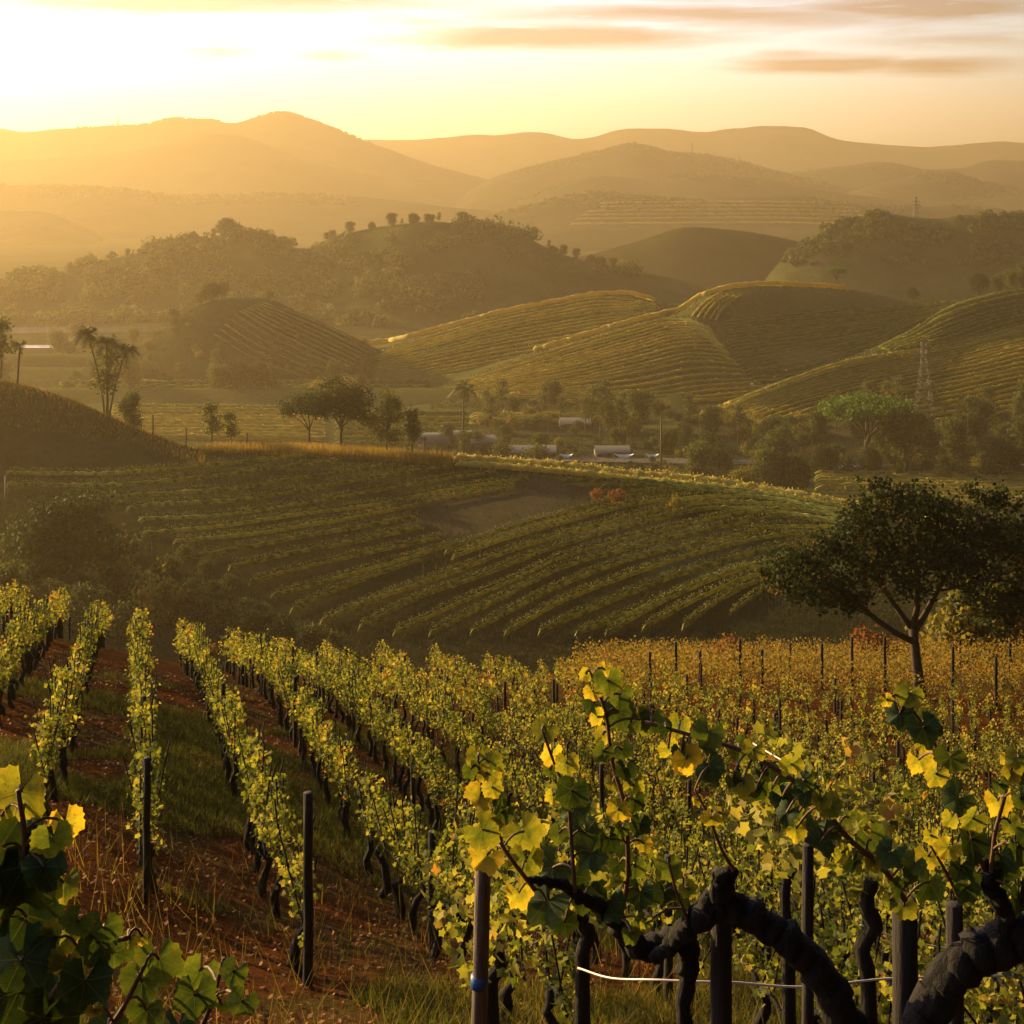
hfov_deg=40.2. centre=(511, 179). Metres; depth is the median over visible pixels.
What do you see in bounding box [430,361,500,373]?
vine row
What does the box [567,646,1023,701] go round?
vine row
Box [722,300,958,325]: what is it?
vine row
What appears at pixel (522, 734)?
grapevine
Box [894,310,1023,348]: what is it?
vine row
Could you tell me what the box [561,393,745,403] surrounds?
vine row
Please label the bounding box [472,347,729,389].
vine row
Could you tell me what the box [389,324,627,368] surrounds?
vine row
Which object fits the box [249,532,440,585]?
vine row
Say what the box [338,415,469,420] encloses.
vine row
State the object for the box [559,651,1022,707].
vine row
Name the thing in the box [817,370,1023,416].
vine row
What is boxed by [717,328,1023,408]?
vine row
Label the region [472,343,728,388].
vine row
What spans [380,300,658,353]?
vine row
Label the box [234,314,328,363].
vine row
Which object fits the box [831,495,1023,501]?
vine row
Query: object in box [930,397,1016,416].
vine row
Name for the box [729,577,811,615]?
vine row
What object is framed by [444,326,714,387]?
vine row
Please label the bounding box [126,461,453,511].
vine row
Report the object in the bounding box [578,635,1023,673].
vine row
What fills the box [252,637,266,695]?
grapevine
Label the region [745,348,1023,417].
vine row
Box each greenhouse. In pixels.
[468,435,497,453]
[495,445,556,456]
[559,417,591,428]
[593,445,630,456]
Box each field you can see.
[3,344,142,381]
[82,403,469,460]
[446,421,1016,437]
[800,472,1023,510]
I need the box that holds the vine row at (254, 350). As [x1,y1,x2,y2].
[219,329,310,373]
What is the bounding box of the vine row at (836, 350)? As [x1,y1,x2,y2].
[739,331,900,367]
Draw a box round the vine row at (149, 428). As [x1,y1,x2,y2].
[139,425,324,433]
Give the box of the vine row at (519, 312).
[380,296,660,351]
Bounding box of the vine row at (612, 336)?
[437,321,713,387]
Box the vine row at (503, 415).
[470,413,624,419]
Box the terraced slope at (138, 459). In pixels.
[0,381,1021,677]
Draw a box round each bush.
[0,521,26,561]
[0,554,32,598]
[16,550,58,591]
[30,576,72,604]
[60,380,76,387]
[64,579,116,624]
[71,370,81,378]
[105,596,141,642]
[118,576,158,605]
[119,535,148,560]
[124,557,189,624]
[142,340,151,349]
[146,565,171,583]
[155,553,181,573]
[168,580,190,611]
[174,543,193,559]
[179,573,207,598]
[195,349,203,357]
[195,557,214,575]
[205,578,223,595]
[217,573,238,589]
[225,603,267,640]
[235,596,254,608]
[249,600,272,615]
[256,608,288,633]
[262,289,274,300]
[262,611,298,645]
[278,323,287,333]
[292,621,327,653]
[307,375,327,387]
[312,628,346,653]
[333,373,359,387]
[359,335,369,343]
[476,413,492,424]
[488,441,513,457]
[490,417,506,432]
[502,412,521,427]
[504,394,521,411]
[517,413,534,427]
[520,404,537,414]
[520,440,553,459]
[523,418,531,428]
[527,414,545,429]
[536,402,548,411]
[542,408,560,417]
[554,436,563,445]
[555,454,562,461]
[567,443,574,450]
[568,425,579,435]
[571,396,586,411]
[571,418,583,429]
[592,413,603,424]
[592,436,601,443]
[618,421,637,435]
[625,419,646,433]
[626,460,633,467]
[634,462,643,468]
[642,440,652,449]
[648,397,666,413]
[648,456,655,461]
[649,435,657,444]
[649,462,658,469]
[657,400,673,412]
[663,464,679,472]
[668,491,685,512]
[672,412,684,420]
[681,417,695,424]
[699,419,720,434]
[705,466,717,476]
[719,410,732,420]
[722,411,738,424]
[728,465,757,482]
[729,423,738,434]
[734,439,749,456]
[735,423,756,438]
[739,417,754,428]
[743,463,756,475]
[745,409,765,420]
[750,420,760,435]
[751,413,764,422]
[762,414,784,424]
[783,415,800,427]
[789,420,807,437]
[792,424,813,440]
[793,410,809,423]
[798,445,811,460]
[828,441,847,459]
[835,453,859,471]
[861,459,880,470]
[903,451,923,465]
[905,585,1005,665]
[918,458,937,470]
[928,579,1023,662]
[934,421,945,437]
[935,453,952,468]
[939,467,952,477]
[942,461,956,470]
[949,572,1023,662]
[953,459,974,473]
[963,439,978,454]
[963,469,976,477]
[965,450,987,464]
[969,459,982,470]
[976,459,1002,476]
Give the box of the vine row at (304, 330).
[250,306,359,357]
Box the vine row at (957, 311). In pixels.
[882,292,1023,347]
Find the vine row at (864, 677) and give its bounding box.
[576,645,1023,696]
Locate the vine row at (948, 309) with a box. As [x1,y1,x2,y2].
[879,288,1023,347]
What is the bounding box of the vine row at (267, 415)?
[112,413,324,419]
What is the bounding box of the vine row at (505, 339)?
[374,315,638,367]
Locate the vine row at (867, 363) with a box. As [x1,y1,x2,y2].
[719,330,1023,409]
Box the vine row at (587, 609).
[537,530,849,637]
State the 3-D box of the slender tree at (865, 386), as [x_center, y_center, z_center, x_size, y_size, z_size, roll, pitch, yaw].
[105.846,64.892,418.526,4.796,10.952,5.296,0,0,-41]
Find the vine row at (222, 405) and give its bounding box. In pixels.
[112,403,307,407]
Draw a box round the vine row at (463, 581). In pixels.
[357,501,846,631]
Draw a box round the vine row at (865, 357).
[699,324,1023,414]
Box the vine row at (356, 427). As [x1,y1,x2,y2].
[335,424,469,430]
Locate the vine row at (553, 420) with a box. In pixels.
[470,416,631,423]
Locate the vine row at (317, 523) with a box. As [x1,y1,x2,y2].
[173,482,516,544]
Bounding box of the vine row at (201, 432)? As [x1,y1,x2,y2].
[148,429,324,437]
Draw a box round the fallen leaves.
[0,641,1023,1023]
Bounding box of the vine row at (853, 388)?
[760,351,1023,415]
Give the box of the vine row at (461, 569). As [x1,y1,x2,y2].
[319,495,849,625]
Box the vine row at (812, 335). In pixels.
[729,311,938,347]
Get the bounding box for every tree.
[0,313,19,379]
[0,357,14,382]
[0,480,143,581]
[10,340,25,383]
[47,329,67,353]
[67,322,81,343]
[70,325,143,415]
[85,359,100,376]
[87,346,124,412]
[89,342,110,362]
[98,359,123,387]
[112,336,125,355]
[115,390,143,428]
[117,357,143,387]
[126,327,139,344]
[167,308,180,325]
[176,236,185,242]
[193,291,205,305]
[199,398,226,445]
[200,280,220,301]
[206,364,226,387]
[209,347,222,365]
[214,217,237,232]
[214,356,255,388]
[216,281,230,298]
[220,408,242,441]
[241,360,271,387]
[258,229,269,237]
[260,363,283,386]
[275,388,330,443]
[297,372,377,446]
[323,232,328,239]
[324,359,345,382]
[344,221,355,231]
[364,380,405,449]
[368,222,375,228]
[385,212,398,224]
[401,406,423,450]
[408,213,419,223]
[424,213,430,222]
[430,214,435,222]
[432,445,442,453]
[438,423,456,441]
[447,380,478,429]
[455,211,467,225]
[456,430,473,454]
[470,430,482,440]
[480,387,494,407]
[481,392,501,432]
[494,376,509,410]
[497,424,512,440]
[501,439,509,444]
[530,431,545,444]
[534,437,546,444]
[536,382,551,411]
[541,379,564,410]
[542,432,549,444]
[553,393,566,417]
[558,244,568,255]
[572,248,580,258]
[576,393,596,432]
[580,382,603,427]
[585,254,595,263]
[594,256,605,264]
[594,382,607,406]
[598,376,614,401]
[598,398,622,430]
[607,256,616,267]
[608,427,619,444]
[612,394,630,429]
[617,390,628,411]
[617,429,627,444]
[624,388,655,425]
[656,432,670,451]
[663,426,680,450]
[676,420,694,445]
[681,390,699,423]
[681,437,717,476]
[698,428,719,450]
[700,404,723,431]
[705,446,735,476]
[732,402,748,429]
[742,433,764,459]
[747,434,782,473]
[748,444,782,485]
[753,473,1023,697]
[755,417,788,438]
[764,423,789,452]
[765,434,792,459]
[771,451,815,490]
[806,408,828,440]
[807,442,839,472]
[815,389,915,469]
[826,266,846,281]
[829,389,843,430]
[843,417,872,444]
[855,445,884,470]
[859,379,872,395]
[869,420,896,467]
[875,407,934,470]
[877,379,895,397]
[892,375,906,399]
[895,386,909,405]
[904,286,919,298]
[911,424,942,457]
[912,409,934,447]
[920,376,941,404]
[936,414,973,458]
[950,411,973,439]
[955,394,965,412]
[959,392,996,441]
[966,271,989,294]
[973,383,996,405]
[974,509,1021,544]
[976,435,1023,474]
[983,390,1001,413]
[990,419,1015,442]
[991,273,1004,290]
[1001,268,1013,287]
[1004,270,1018,287]
[1007,410,1023,462]
[1008,395,1023,418]
[1009,399,1023,419]
[1010,377,1023,405]
[1016,263,1023,280]
[1018,274,1023,284]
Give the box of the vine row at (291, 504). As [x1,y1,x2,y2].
[138,466,497,521]
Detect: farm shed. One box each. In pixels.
[416,433,448,448]
[451,430,471,442]
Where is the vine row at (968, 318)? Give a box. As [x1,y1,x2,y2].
[886,304,1023,349]
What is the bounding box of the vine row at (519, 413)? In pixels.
[469,410,633,416]
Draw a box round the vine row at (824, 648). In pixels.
[578,630,1023,671]
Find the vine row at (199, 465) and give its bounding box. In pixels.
[6,449,305,475]
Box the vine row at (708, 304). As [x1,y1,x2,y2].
[697,295,723,316]
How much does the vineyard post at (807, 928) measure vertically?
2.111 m
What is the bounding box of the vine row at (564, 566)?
[428,510,845,636]
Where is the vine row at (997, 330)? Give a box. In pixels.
[935,321,1023,345]
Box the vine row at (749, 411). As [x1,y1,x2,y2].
[742,344,1023,415]
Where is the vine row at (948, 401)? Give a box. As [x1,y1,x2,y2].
[869,385,1018,418]
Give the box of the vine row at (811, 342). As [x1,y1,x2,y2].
[733,315,932,354]
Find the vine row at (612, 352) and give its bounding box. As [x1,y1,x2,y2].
[449,333,717,387]
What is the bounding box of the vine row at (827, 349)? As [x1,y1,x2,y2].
[738,328,903,364]
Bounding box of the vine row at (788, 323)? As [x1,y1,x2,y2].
[724,304,948,331]
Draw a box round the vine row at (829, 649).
[570,633,1022,673]
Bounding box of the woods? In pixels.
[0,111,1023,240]
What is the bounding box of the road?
[453,455,1023,468]
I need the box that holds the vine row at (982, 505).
[856,499,1023,508]
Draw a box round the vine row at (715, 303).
[703,295,729,318]
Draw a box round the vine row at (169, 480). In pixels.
[6,456,341,487]
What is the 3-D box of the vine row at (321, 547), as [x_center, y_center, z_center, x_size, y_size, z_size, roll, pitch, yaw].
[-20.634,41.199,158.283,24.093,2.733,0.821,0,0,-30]
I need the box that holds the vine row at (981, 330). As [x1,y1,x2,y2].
[923,318,1023,347]
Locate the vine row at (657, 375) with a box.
[476,366,742,394]
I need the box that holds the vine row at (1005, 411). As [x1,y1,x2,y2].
[935,406,1023,425]
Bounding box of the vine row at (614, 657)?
[569,640,1023,684]
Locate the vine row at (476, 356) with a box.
[399,335,591,369]
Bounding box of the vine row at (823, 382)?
[728,338,1023,413]
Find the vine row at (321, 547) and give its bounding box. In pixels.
[228,521,423,571]
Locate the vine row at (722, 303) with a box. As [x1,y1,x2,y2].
[709,295,734,318]
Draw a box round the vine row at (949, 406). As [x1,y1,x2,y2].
[876,391,1020,422]
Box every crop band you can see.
[570,221,833,224]
[576,216,838,219]
[582,212,863,215]
[588,208,860,211]
[594,204,848,207]
[600,201,845,203]
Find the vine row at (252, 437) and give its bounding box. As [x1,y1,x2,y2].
[158,433,324,440]
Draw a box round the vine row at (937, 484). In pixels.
[814,480,1023,487]
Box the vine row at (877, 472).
[814,468,1023,474]
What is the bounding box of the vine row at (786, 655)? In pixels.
[630,637,936,672]
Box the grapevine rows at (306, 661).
[0,579,1023,780]
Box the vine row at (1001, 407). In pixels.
[934,404,1011,421]
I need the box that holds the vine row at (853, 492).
[815,490,1023,496]
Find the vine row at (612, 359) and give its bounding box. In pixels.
[475,339,722,386]
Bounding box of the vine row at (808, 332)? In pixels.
[727,310,940,344]
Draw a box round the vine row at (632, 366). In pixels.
[469,352,730,391]
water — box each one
[4,327,166,332]
[22,345,51,347]
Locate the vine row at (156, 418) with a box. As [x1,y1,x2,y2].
[116,416,324,423]
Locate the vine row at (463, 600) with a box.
[392,505,847,636]
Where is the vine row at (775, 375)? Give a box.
[749,344,879,379]
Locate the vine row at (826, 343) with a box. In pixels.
[734,321,919,358]
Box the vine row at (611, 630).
[604,553,841,637]
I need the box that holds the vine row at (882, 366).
[720,336,1023,414]
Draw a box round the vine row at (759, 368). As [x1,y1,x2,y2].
[742,336,893,371]
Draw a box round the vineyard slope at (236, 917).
[0,629,1023,1023]
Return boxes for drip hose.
[577,967,1013,987]
[860,924,945,948]
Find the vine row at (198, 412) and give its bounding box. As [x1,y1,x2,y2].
[112,409,323,416]
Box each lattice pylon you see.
[910,342,937,422]
[912,197,920,217]
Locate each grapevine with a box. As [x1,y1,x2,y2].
[0,611,23,699]
[0,631,22,708]
[0,632,13,725]
[0,639,17,715]
[0,651,6,688]
[0,655,5,678]
[0,764,259,1023]
[6,613,30,691]
[13,599,37,685]
[19,602,34,678]
[24,690,66,815]
[26,598,44,664]
[30,608,38,672]
[30,610,45,669]
[36,601,46,660]
[39,602,51,658]
[40,593,51,653]
[41,685,70,801]
[43,651,74,762]
[44,650,77,770]
[49,668,83,784]
[65,648,86,727]
[66,615,95,702]
[66,657,89,746]
[67,670,85,754]
[68,630,94,719]
[68,660,87,736]
[77,622,96,682]
[77,628,99,695]
[78,606,96,648]
[81,613,100,678]
[83,604,98,667]
[85,595,103,665]
[86,602,103,652]
[122,697,160,798]
[122,756,166,893]
[123,666,157,706]
[124,642,150,674]
[124,679,160,753]
[126,626,151,673]
[126,655,149,705]
[127,640,153,690]
[127,673,160,721]
[127,674,157,741]
[127,710,170,867]
[128,622,146,667]
[128,626,153,651]
[129,668,156,719]
[129,725,164,840]
[130,617,151,646]
[131,631,158,685]
[182,629,194,679]
[186,612,209,669]
[188,621,207,685]
[190,622,210,690]
[191,622,205,695]
[195,628,211,702]
[195,639,220,711]
[197,646,225,725]
[203,660,227,733]
[206,657,224,740]
[209,683,237,753]
[213,676,244,785]
[213,689,237,755]
[215,682,247,799]
[216,690,236,773]
[234,714,271,791]
[235,721,265,852]
[238,732,283,871]
[245,744,282,896]
[252,637,260,691]
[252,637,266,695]
[257,628,271,699]
[259,649,276,703]
[261,771,301,921]
[265,641,280,709]
[266,655,292,717]
[272,813,322,975]
[273,651,292,726]
[278,650,297,730]
[283,672,302,741]
[289,672,314,754]
[289,674,317,765]
[297,703,329,780]
[308,693,330,791]
[310,719,337,804]
[317,651,330,708]
[323,658,337,713]
[325,650,341,718]
[326,729,350,822]
[327,729,368,837]
[328,660,345,723]
[338,667,357,732]
[339,658,351,728]
[345,660,367,736]
[345,673,369,745]
[353,758,388,877]
[357,685,384,756]
[360,771,399,897]
[365,696,383,763]
[371,697,394,772]
[379,698,402,785]
[379,770,418,918]
[388,705,411,792]
[390,657,411,725]
[392,720,422,801]
[396,801,443,935]
[398,669,420,734]
[406,725,433,813]
[407,681,420,737]
[414,739,442,825]
[415,677,433,741]
[418,686,442,749]
[420,844,551,1023]
[422,819,466,957]
[424,733,447,831]
[431,686,452,761]
[431,788,475,971]
[438,755,463,849]
[441,693,461,771]
[446,697,469,780]
[453,780,479,871]
[457,714,482,780]
[462,661,699,1023]
[467,792,490,828]
[468,850,506,965]
[469,724,485,784]
[472,677,490,745]
[478,692,496,747]
[479,735,497,805]
[482,699,505,749]
[488,735,513,809]
[489,706,510,755]
[489,805,509,894]
[490,870,535,1023]
[491,792,530,918]
[499,732,522,805]
[502,700,524,769]
[512,711,533,771]
[515,741,538,811]
[517,873,578,1023]
[518,751,547,821]
[520,713,540,766]
[525,837,561,935]
[532,732,545,792]
[537,837,563,942]
[540,738,563,786]
[541,765,571,858]
[541,773,657,1023]
[544,692,560,741]
[550,697,568,753]
[550,820,589,952]
[552,733,573,781]
[552,778,570,857]
[560,696,580,752]
[562,700,586,775]
[563,766,594,823]
[571,731,591,784]
[574,758,608,815]
[580,713,596,781]
[583,826,614,963]
[590,726,609,793]
[598,798,618,889]
[600,842,649,977]
[606,728,628,793]
[606,789,628,803]
[614,728,632,747]
[614,778,640,845]
[617,745,638,798]
[620,811,651,905]
[629,733,645,772]
[630,749,655,812]
[630,842,684,994]
[634,779,674,839]
[635,818,668,928]
[636,733,659,783]
[637,706,945,1023]
[637,747,668,826]
[647,847,743,1010]
[649,735,668,786]
[653,799,683,865]
[656,756,686,830]
[659,735,674,796]
[659,817,714,897]
[665,747,695,791]
[673,794,709,873]
[684,836,738,954]
[688,805,732,868]
[691,754,710,813]
[694,829,751,961]
[697,726,712,782]
[698,789,735,862]
[700,718,857,1023]
[709,773,729,821]
[710,802,753,890]
[714,737,733,789]
[723,784,751,860]
[724,769,748,820]
[732,878,795,1023]
[734,821,764,900]
[737,832,791,969]
[739,757,758,807]
[747,746,773,802]
[747,800,776,870]
[754,777,776,830]
[754,809,800,897]
[761,781,787,851]
[762,878,880,1023]
[767,736,929,1023]
[770,820,842,978]
[771,733,790,759]
[782,732,805,777]
[791,869,837,937]
[792,734,824,783]
[810,752,822,818]
[813,842,860,973]
[814,753,835,791]
[819,778,852,810]
[822,744,858,791]
[822,792,849,882]
[827,842,866,949]
[832,783,873,816]
[837,908,923,1023]
[841,740,863,785]
[844,858,948,1003]
[845,870,918,962]
[847,764,871,811]
[854,784,877,816]
[858,740,884,805]
[862,861,912,928]
[864,766,895,806]
[864,800,907,893]
[871,755,903,797]
[875,912,1004,1023]
[878,679,1023,1023]
[879,846,973,997]
[881,776,914,819]
[889,747,920,801]
[894,818,915,887]
[895,810,938,918]
[896,765,923,843]
[899,798,922,850]
[913,754,937,824]
[915,814,954,905]
[918,781,947,828]
[920,799,955,835]
[922,828,988,923]
[929,768,954,828]
[930,809,976,907]
[937,764,958,808]
[939,790,961,826]
[939,810,970,835]
[941,864,1019,1023]
[944,826,973,922]
[952,774,971,825]
[957,741,985,794]
[959,824,1021,901]
[961,840,1023,984]
[964,912,1023,1023]
[966,779,992,833]
[973,797,1005,845]
[983,778,1021,839]
[986,808,1011,850]
[986,810,1013,847]
[994,772,1017,817]
[995,745,1014,789]
[997,837,1022,887]
[1000,831,1017,844]
[1007,840,1023,898]
[1009,784,1023,823]
[1014,834,1023,893]
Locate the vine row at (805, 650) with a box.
[571,634,1022,670]
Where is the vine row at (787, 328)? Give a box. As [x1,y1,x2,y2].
[725,307,945,337]
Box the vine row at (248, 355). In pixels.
[214,333,300,375]
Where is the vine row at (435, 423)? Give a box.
[335,419,469,425]
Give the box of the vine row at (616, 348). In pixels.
[445,331,717,387]
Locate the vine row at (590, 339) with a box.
[435,317,712,387]
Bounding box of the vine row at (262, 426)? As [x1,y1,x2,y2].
[142,422,324,429]
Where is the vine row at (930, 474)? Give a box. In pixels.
[814,472,1023,477]
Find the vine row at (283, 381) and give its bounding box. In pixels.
[59,377,430,385]
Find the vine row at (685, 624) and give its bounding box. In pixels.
[682,568,849,630]
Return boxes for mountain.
[0,112,487,187]
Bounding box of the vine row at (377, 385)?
[60,382,429,387]
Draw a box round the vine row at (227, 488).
[89,458,403,499]
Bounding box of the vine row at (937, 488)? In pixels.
[814,484,1023,490]
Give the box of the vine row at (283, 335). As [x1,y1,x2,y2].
[239,311,348,366]
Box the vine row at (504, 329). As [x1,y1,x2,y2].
[378,307,658,360]
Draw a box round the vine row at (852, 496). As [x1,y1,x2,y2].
[820,493,1022,499]
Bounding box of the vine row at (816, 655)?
[623,637,946,671]
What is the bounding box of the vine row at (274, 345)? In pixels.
[229,319,326,368]
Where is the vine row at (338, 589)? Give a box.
[289,553,421,614]
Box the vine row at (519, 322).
[379,305,654,357]
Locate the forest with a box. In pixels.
[0,214,644,327]
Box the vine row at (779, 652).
[589,636,1022,672]
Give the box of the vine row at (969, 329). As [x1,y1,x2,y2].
[907,313,1023,348]
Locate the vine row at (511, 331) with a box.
[377,309,657,362]
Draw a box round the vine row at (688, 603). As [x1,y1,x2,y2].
[641,564,847,632]
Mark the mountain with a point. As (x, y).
(299, 137)
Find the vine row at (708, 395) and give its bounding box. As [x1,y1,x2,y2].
[529,389,753,401]
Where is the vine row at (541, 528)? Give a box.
[451,488,851,559]
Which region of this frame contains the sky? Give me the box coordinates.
[0,0,1023,146]
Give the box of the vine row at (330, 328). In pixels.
[261,302,376,352]
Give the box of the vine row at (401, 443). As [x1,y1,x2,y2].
[335,439,459,446]
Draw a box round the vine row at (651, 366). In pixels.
[470,355,735,393]
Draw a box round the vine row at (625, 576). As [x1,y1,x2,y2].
[503,523,841,637]
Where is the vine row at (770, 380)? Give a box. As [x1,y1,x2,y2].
[756,377,790,382]
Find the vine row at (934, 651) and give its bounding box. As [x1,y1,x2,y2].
[559,637,1023,678]
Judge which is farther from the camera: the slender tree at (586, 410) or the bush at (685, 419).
the bush at (685, 419)
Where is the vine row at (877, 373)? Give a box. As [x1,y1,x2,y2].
[734,342,1023,416]
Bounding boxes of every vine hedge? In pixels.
[368,290,655,343]
[454,452,925,516]
[454,459,958,529]
[533,310,673,351]
[664,280,847,315]
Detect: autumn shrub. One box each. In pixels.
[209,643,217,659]
[588,488,605,501]
[596,644,627,666]
[607,487,628,505]
[711,632,744,669]
[744,646,764,667]
[846,622,894,664]
[882,636,908,662]
[967,614,1007,658]
[990,618,1023,662]
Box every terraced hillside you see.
[2,295,851,371]
[5,286,943,416]
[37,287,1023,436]
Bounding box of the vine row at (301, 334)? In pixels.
[247,307,357,361]
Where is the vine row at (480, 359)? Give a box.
[408,341,571,370]
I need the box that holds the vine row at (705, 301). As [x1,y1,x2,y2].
[691,292,722,315]
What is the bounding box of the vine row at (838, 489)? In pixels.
[814,486,1023,493]
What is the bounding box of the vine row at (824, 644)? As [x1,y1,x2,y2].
[576,638,1023,681]
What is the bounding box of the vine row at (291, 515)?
[141,472,528,536]
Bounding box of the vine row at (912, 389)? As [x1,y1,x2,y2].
[802,366,1023,417]
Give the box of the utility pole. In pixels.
[660,415,667,467]
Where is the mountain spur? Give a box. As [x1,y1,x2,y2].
[0,134,472,207]
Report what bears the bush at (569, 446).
on the valley ground at (32, 256)
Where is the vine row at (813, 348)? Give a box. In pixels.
[736,324,912,361]
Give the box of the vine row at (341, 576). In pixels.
[271,539,451,598]
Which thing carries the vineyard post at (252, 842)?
on the vineyard slope at (236, 917)
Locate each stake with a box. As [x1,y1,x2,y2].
[4,476,5,499]
[152,415,153,432]
[185,428,186,443]
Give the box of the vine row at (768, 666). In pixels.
[630,644,937,672]
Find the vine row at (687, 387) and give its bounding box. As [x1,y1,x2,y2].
[480,380,760,397]
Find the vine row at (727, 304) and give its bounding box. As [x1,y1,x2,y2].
[715,295,741,319]
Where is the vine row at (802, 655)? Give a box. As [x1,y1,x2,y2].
[567,635,1023,674]
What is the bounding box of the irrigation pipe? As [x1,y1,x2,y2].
[753,743,819,776]
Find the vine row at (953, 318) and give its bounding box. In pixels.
[882,298,1023,348]
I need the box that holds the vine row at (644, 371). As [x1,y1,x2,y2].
[470,359,739,394]
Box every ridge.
[0,184,499,238]
[363,126,1023,179]
[494,174,1023,211]
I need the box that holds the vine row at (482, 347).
[381,317,656,367]
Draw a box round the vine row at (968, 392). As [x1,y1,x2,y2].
[839,379,1023,420]
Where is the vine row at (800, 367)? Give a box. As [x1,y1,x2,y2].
[745,341,883,375]
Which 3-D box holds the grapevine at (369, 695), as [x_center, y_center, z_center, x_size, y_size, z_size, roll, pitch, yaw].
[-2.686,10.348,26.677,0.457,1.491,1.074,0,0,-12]
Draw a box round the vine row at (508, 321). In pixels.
[379,303,656,355]
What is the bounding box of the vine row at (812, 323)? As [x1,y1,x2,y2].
[725,305,949,334]
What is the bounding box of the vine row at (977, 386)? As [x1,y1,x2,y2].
[826,375,1023,419]
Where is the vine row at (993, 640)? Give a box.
[562,633,1023,671]
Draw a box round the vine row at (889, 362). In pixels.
[723,332,1023,411]
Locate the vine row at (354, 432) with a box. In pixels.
[334,429,438,435]
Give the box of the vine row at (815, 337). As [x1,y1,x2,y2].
[730,313,935,351]
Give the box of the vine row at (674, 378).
[476,372,744,395]
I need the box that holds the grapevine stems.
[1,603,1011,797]
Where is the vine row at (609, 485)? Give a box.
[600,479,847,506]
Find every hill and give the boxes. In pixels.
[0,211,103,245]
[0,222,718,329]
[119,298,380,380]
[454,144,849,210]
[478,193,999,250]
[578,227,798,289]
[764,214,1023,300]
[794,160,1023,191]
[847,174,1023,202]
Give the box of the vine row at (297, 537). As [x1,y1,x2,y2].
[182,510,417,561]
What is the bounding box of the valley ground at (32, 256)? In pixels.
[0,238,1023,527]
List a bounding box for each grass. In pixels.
[0,379,456,464]
[0,670,1023,1023]
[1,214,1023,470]
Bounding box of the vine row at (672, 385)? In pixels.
[478,377,751,396]
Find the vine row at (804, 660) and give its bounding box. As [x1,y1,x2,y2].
[634,644,937,672]
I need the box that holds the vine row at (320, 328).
[258,303,367,352]
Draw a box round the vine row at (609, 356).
[463,336,724,386]
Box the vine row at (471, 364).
[428,352,533,371]
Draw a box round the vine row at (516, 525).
[443,483,851,555]
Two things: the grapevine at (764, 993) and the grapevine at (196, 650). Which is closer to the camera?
the grapevine at (764, 993)
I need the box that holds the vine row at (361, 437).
[335,434,414,440]
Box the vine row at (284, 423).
[119,419,324,426]
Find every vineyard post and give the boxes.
[10,586,12,626]
[26,617,30,675]
[45,598,48,650]
[59,602,61,638]
[68,616,70,640]
[140,695,145,727]
[143,757,150,904]
[201,643,204,698]
[221,683,225,760]
[227,635,228,671]
[250,747,256,854]
[261,655,263,696]
[292,646,293,687]
[293,676,296,747]
[303,791,312,988]
[315,651,318,702]
[343,740,349,828]
[351,674,355,735]
[380,666,382,697]
[411,738,415,809]
[427,694,429,737]
[428,830,435,951]
[446,676,448,695]
[471,828,490,1023]
[503,681,505,725]
[511,714,514,758]
[552,678,554,704]
[599,763,603,820]
[633,733,635,760]
[648,651,651,688]
[650,682,652,710]
[663,854,672,1004]
[674,642,677,682]
[685,675,687,712]
[687,779,691,842]
[698,649,700,687]
[700,664,701,699]
[710,867,731,1023]
[735,717,738,745]
[738,638,741,686]
[760,649,763,689]
[764,860,772,965]
[772,841,777,911]
[773,713,776,744]
[779,697,780,737]
[789,643,791,674]
[801,843,813,1023]
[820,643,823,689]
[834,678,835,714]
[840,700,842,738]
[850,637,853,687]
[872,771,875,816]
[883,636,886,691]
[892,895,917,1023]
[896,740,899,787]
[898,758,901,802]
[945,900,963,1023]
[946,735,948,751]
[951,646,954,686]
[951,699,953,741]
[958,639,960,671]
[994,657,997,705]
[1008,643,1011,679]
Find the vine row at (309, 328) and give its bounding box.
[254,304,363,355]
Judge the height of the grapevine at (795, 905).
1.600 m
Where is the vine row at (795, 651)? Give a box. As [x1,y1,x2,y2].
[614,639,950,670]
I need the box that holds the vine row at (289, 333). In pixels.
[243,309,353,364]
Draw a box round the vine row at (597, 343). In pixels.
[439,323,714,387]
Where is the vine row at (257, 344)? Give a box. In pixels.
[224,324,320,371]
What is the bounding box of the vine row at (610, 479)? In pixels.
[560,473,848,505]
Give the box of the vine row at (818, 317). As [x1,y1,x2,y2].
[723,301,958,328]
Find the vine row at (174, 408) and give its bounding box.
[111,405,307,411]
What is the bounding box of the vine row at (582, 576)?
[469,519,841,635]
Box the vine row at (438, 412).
[335,409,469,414]
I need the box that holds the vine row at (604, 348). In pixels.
[446,328,715,387]
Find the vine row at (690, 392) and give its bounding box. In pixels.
[497,384,763,399]
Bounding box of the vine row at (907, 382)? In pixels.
[768,356,1023,416]
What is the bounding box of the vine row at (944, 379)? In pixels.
[784,361,1023,417]
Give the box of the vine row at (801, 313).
[723,300,956,322]
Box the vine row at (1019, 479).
[814,474,1023,481]
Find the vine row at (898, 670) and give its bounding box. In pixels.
[559,644,1023,689]
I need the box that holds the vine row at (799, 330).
[726,309,941,340]
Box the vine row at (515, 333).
[377,312,653,365]
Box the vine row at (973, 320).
[887,308,1023,349]
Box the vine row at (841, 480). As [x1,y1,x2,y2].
[814,477,1023,484]
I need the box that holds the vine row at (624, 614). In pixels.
[574,540,844,637]

